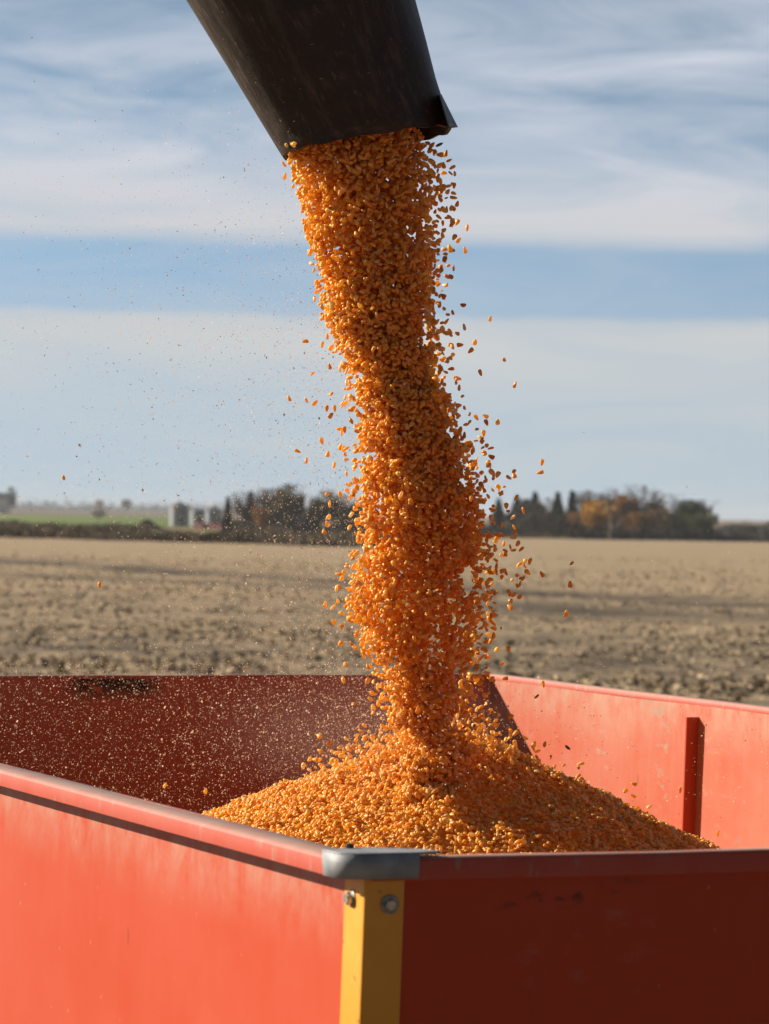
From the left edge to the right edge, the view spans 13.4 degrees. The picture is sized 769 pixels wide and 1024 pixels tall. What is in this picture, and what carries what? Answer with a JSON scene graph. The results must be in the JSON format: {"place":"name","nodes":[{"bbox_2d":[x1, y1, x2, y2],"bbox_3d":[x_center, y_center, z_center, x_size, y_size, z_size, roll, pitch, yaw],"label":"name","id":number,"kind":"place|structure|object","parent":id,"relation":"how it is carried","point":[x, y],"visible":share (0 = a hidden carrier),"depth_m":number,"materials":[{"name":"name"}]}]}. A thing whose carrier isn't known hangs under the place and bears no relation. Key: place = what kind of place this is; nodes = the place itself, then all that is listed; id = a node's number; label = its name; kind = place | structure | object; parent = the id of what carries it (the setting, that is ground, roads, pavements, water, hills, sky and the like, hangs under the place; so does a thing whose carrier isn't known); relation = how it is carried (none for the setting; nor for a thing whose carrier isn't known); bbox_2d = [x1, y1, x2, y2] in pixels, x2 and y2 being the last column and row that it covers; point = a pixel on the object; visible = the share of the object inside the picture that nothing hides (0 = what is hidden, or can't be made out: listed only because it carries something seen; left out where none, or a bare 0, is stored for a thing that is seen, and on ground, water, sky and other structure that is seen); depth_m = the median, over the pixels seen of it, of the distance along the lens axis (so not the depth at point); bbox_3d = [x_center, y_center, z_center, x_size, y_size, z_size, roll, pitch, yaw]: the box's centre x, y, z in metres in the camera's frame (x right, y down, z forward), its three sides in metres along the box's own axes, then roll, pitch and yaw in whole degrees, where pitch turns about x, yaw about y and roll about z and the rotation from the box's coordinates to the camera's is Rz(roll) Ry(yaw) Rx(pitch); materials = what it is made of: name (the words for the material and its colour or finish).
{"place":"outdoors","nodes":[
{"label":"outdoors","id":0,"kind":"place"},
{"bbox_2d":[8,524,220,532],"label":"verge","id":1,"kind":"structure","parent":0,"point":[183,528],"depth_m":545.77,"materials":[{"name":"green plant"}]},
{"bbox_2d":[139,519,177,529],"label":"bush","id":2,"kind":"object","parent":1,"relation":"on","point":[149,521],"visible":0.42,"depth_m":518.72,"materials":[{"name":"green plant"}]},
{"bbox_2d":[0,519,390,547],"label":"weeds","id":3,"kind":"object","parent":1,"relation":"on","point":[16,528],"visible":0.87,"depth_m":348.71,"materials":[{"name":"plant"}]},
{"bbox_2d":[195,523,221,528],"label":"farm shed","id":4,"kind":"structure","parent":1,"relation":"on","point":[208,525],"depth_m":558.90,"materials":[{"name":"red"}]},
{"bbox_2d":[220,497,235,530],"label":"spruce tree","id":5,"kind":"object","parent":1,"relation":"on","point":[225,521],"visible":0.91,"depth_m":467.65,"materials":[{"name":"green plant"}]},
{"bbox_2d":[230,491,259,523],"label":"bare tree","id":6,"kind":"object","parent":1,"relation":"on","point":[240,504],"visible":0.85,"depth_m":479.69,"materials":[{"name":"grey plant"}]},
{"bbox_2d":[241,491,254,521],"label":"spruce tree","id":7,"kind":"object","parent":1,"relation":"on","point":[249,496],"visible":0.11,"depth_m":491.69,"materials":[{"name":"green plant"}]},
{"bbox_2d":[251,506,268,526],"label":"shrub","id":8,"kind":"object","parent":1,"relation":"on","point":[257,515],"visible":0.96,"depth_m":454.60,"materials":[{"name":"brown plant"}]},
{"bbox_2d":[254,488,278,523],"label":"bare tree","id":9,"kind":"object","parent":1,"relation":"on","point":[264,503],"visible":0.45,"depth_m":485.26,"materials":[{"name":"grey plant"}]},
{"bbox_2d":[269,483,305,522],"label":"leafy tree","id":10,"kind":"object","parent":1,"relation":"on","point":[286,499],"visible":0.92,"depth_m":476.90,"materials":[{"name":"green plant"}]},
{"bbox_2d":[287,505,314,527],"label":"bare tree","id":11,"kind":"object","parent":1,"relation":"on","point":[303,517],"visible":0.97,"depth_m":475.53,"materials":[{"name":"grey plant"}]},
{"bbox_2d":[233,511,380,532],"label":"undergrowth","id":12,"kind":"object","parent":1,"relation":"on","point":[292,523],"visible":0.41,"depth_m":472.52,"materials":[{"name":"plant"}]},
{"bbox_2d":[305,508,324,528],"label":"spruce tree","id":13,"kind":"object","parent":1,"relation":"on","point":[316,525],"visible":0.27,"depth_m":487.31,"materials":[{"name":"green plant"}]},
{"bbox_2d":[309,490,346,525],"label":"leafy tree","id":14,"kind":"object","parent":1,"relation":"on","point":[324,512],"visible":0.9,"depth_m":479.18,"materials":[{"name":"green plant"}]},
{"bbox_2d":[330,494,362,525],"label":"leafy tree","id":15,"kind":"object","parent":1,"relation":"on","point":[348,510],"visible":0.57,"depth_m":483.20,"materials":[{"name":"green plant"}]},
{"bbox_2d":[0,515,234,526],"bbox_3d":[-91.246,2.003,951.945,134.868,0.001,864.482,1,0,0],"label":"grass field","id":16,"kind":"structure","parent":0,"point":[82,520],"depth_m":917.41,"materials":[{"name":"green plant"}]},
{"bbox_2d":[90,509,106,521],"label":"shrub","id":17,"kind":"object","parent":16,"relation":"on","point":[101,512],"visible":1,"depth_m":759.73,"materials":[{"name":"grey plant"}]},
{"bbox_2d":[169,500,188,525],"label":"grain bin","id":18,"kind":"object","parent":16,"relation":"on","point":[179,512],"visible":0.98,"depth_m":638.42,"materials":[{"name":"metal"}]},
{"bbox_2d":[190,507,204,525],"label":"grain bin","id":19,"kind":"object","parent":16,"relation":"on","point":[197,511],"visible":0.85,"depth_m":653.75,"materials":[{"name":"metal"}]},
{"bbox_2d":[205,505,221,522],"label":"grain bin","id":20,"kind":"object","parent":16,"relation":"on","point":[210,515],"visible":0.77,"depth_m":658.62,"materials":[{"name":"metal"}]},
{"bbox_2d":[0,509,348,520],"bbox_3d":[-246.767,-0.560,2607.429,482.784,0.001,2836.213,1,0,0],"label":"ploughed field","id":21,"kind":"structure","parent":0,"point":[81,512],"depth_m":1872.80,"materials":[{"name":"soil"}]},
{"bbox_2d":[0,493,9,513],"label":"farmhouse","id":22,"kind":"object","parent":21,"relation":"on","point":[4,507],"visible":1,"depth_m":1497.69,"materials":[{"name":"white"}]},
{"bbox_2d":[6,486,16,513],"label":"leafy tree","id":23,"kind":"object","parent":21,"relation":"on","point":[12,499],"visible":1,"depth_m":1499.16,"materials":[{"name":"grey plant"}]},
{"bbox_2d":[95,500,103,511],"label":"leafy tree","id":24,"kind":"object","parent":21,"relation":"on","point":[99,505],"visible":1,"depth_m":2198.96,"materials":[{"name":"grey plant"}]},
{"bbox_2d":[121,499,130,509],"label":"leafy tree","id":25,"kind":"object","parent":21,"relation":"on","point":[126,503],"visible":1,"depth_m":2198.68,"materials":[{"name":"grey plant"}]},
{"bbox_2d":[9,498,309,512],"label":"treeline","id":26,"kind":"object","parent":21,"relation":"on","point":[30,504],"visible":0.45,"depth_m":3377.97,"materials":[{"name":"grey plant"}]},
{"bbox_2d":[186,0,457,159],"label":"auger spout","id":27,"kind":"object","parent":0,"point":[322,71],"visible":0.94,"depth_m":5.97,"materials":[{"name":"black metal"}]},
{"bbox_2d":[0,37,767,823],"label":"chaff","id":28,"kind":"object","parent":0,"point":[256,603],"visible":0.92,"depth_m":6.21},
{"bbox_2d":[0,537,768,733],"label":"stubble field","id":29,"kind":"structure","parent":0,"point":[735,554],"depth_m":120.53,"materials":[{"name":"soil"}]},
{"bbox_2d":[1,556,768,731],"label":"soil clods","id":30,"kind":"object","parent":29,"relation":"on","point":[497,669],"visible":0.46,"depth_m":85.12,"materials":[{"name":"brown soil"}]},
{"bbox_2d":[0,0,768,520],"label":"sky","id":31,"kind":"structure","parent":0,"point":[610,158],"materials":[{"name":"blue"}]},
{"bbox_2d":[51,509,768,542],"bbox_3d":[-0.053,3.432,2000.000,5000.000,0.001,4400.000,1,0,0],"label":"ground","id":32,"kind":"structure","parent":0,"point":[720,522],"depth_m":1676.38,"materials":[{"name":"brown soil"}]},
{"bbox_2d":[0,674,768,1023],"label":"grain wagon","id":33,"kind":"object","parent":32,"relation":"on","point":[122,902],"visible":0.92,"depth_m":4.82,"materials":[{"name":"paint"}]},
{"bbox_2d":[202,731,720,854],"bbox_3d":[0.207,0.831,6.354,2.175,0.834,3.500,1,0,-24],"label":"corn heap","id":34,"kind":"object","parent":33,"relation":"in","point":[327,827],"visible":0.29,"depth_m":6.05,"materials":[{"name":"orange food"}]},
{"bbox_2d":[283,127,585,803],"bbox_3d":[0.098,-0.134,6.215,0.591,1.345,0.604,1,0,0],"label":"falling corn","id":35,"kind":"object","parent":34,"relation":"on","point":[375,315],"visible":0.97,"depth_m":6.05,"materials":[{"name":"orange food"}]},
{"bbox_2d":[488,498,507,527],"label":"spruce tree","id":36,"kind":"object","parent":32,"relation":"on","point":[499,516],"visible":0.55,"depth_m":499.48,"materials":[{"name":"green plant"}]},
{"bbox_2d":[508,497,526,534],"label":"spruce tree","id":37,"kind":"object","parent":32,"relation":"on","point":[516,502],"visible":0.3,"depth_m":495.63,"materials":[{"name":"green plant"}]},
{"bbox_2d":[483,533,570,538],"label":"tall grass","id":38,"kind":"structure","parent":32,"relation":"on","point":[534,535],"depth_m":456.25,"materials":[{"name":"beige plant"}]},
{"bbox_2d":[526,491,541,532],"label":"spruce tree","id":39,"kind":"object","parent":32,"relation":"on","point":[535,494],"visible":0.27,"depth_m":499.72,"materials":[{"name":"green plant"}]},
{"bbox_2d":[541,498,552,518],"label":"bare tree","id":40,"kind":"object","parent":32,"relation":"on","point":[548,503],"visible":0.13,"depth_m":507.63,"materials":[{"name":"grey plant"}]},
{"bbox_2d":[547,492,566,533],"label":"spruce tree","id":41,"kind":"object","parent":32,"relation":"on","point":[557,508],"visible":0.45,"depth_m":497.59,"materials":[{"name":"green plant"}]},
{"bbox_2d":[551,515,566,534],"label":"leafy tree","id":42,"kind":"object","parent":32,"relation":"on","point":[562,525],"visible":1,"depth_m":481.69,"materials":[{"name":"green plant"}]},
{"bbox_2d":[565,490,578,520],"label":"spruce tree","id":43,"kind":"object","parent":32,"relation":"on","point":[572,501],"visible":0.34,"depth_m":503.62,"materials":[{"name":"green plant"}]},
{"bbox_2d":[566,512,587,538],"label":"leafy tree","id":44,"kind":"object","parent":32,"relation":"on","point":[576,519],"visible":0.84,"depth_m":483.68,"materials":[{"name":"brown plant"}]},
{"bbox_2d":[462,499,713,540],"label":"wood undergrowth","id":45,"kind":"object","parent":32,"relation":"on","point":[590,533],"visible":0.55,"depth_m":481.22,"materials":[{"name":"brown plant"}]},
{"bbox_2d":[575,490,608,513],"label":"bare tree","id":46,"kind":"object","parent":32,"relation":"on","point":[580,498],"visible":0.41,"depth_m":509.40,"materials":[{"name":"grey plant"}]},
{"bbox_2d":[579,500,615,536],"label":"leafy tree","id":47,"kind":"object","parent":32,"relation":"on","point":[601,512],"visible":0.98,"depth_m":479.41,"materials":[{"name":"orange plant"}]},
{"bbox_2d":[605,507,615,539],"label":"utility pole","id":48,"kind":"object","parent":32,"relation":"on","point":[610,510],"visible":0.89,"depth_m":469.89,"materials":[{"name":"brown wood"}]},
{"bbox_2d":[599,513,623,539],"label":"bare tree","id":49,"kind":"object","parent":32,"relation":"on","point":[617,518],"visible":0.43,"depth_m":485.21,"materials":[{"name":"grey plant"}]},
{"bbox_2d":[595,487,629,530],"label":"bare tree","id":50,"kind":"object","parent":32,"relation":"on","point":[609,499],"visible":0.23,"depth_m":507.32,"materials":[{"name":"grey plant"}]},
{"bbox_2d":[610,494,637,528],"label":"leafy tree","id":51,"kind":"object","parent":32,"relation":"on","point":[623,505],"visible":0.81,"depth_m":499.09,"materials":[{"name":"brown plant"}]},
{"bbox_2d":[623,512,655,539],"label":"leafy tree","id":52,"kind":"object","parent":32,"relation":"on","point":[633,523],"visible":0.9,"depth_m":483.46,"materials":[{"name":"brown plant"}]},
{"bbox_2d":[624,485,663,514],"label":"bare tree","id":53,"kind":"object","parent":32,"relation":"on","point":[640,501],"visible":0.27,"depth_m":505.55,"materials":[{"name":"grey plant"}]},
{"bbox_2d":[648,508,674,540],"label":"leafy tree","id":54,"kind":"object","parent":32,"relation":"on","point":[662,512],"visible":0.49,"depth_m":485.81,"materials":[{"name":"green plant"}]},
{"bbox_2d":[644,494,683,512],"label":"bare tree","id":55,"kind":"object","parent":32,"relation":"on","point":[657,501],"visible":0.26,"depth_m":499.63,"materials":[{"name":"grey plant"}]},
{"bbox_2d":[664,511,690,538],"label":"leafy tree","id":56,"kind":"object","parent":32,"relation":"on","point":[683,520],"visible":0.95,"depth_m":479.07,"materials":[{"name":"green plant"}]},
{"bbox_2d":[673,499,705,540],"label":"leafy tree","id":57,"kind":"object","parent":32,"relation":"on","point":[694,506],"visible":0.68,"depth_m":484.80,"materials":[{"name":"green plant"}]},
{"bbox_2d":[687,514,718,540],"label":"leafy tree","id":58,"kind":"object","parent":32,"relation":"on","point":[697,522],"visible":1,"depth_m":475.18,"materials":[{"name":"green plant"}]},
{"bbox_2d":[695,500,721,540],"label":"bare tree","id":59,"kind":"object","parent":32,"relation":"on","point":[711,506],"visible":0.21,"depth_m":494.84,"materials":[{"name":"grey plant"}]},
{"bbox_2d":[712,521,768,540],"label":"wood","id":60,"kind":"object","parent":32,"relation":"on","point":[747,532],"visible":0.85,"depth_m":505.87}
]}

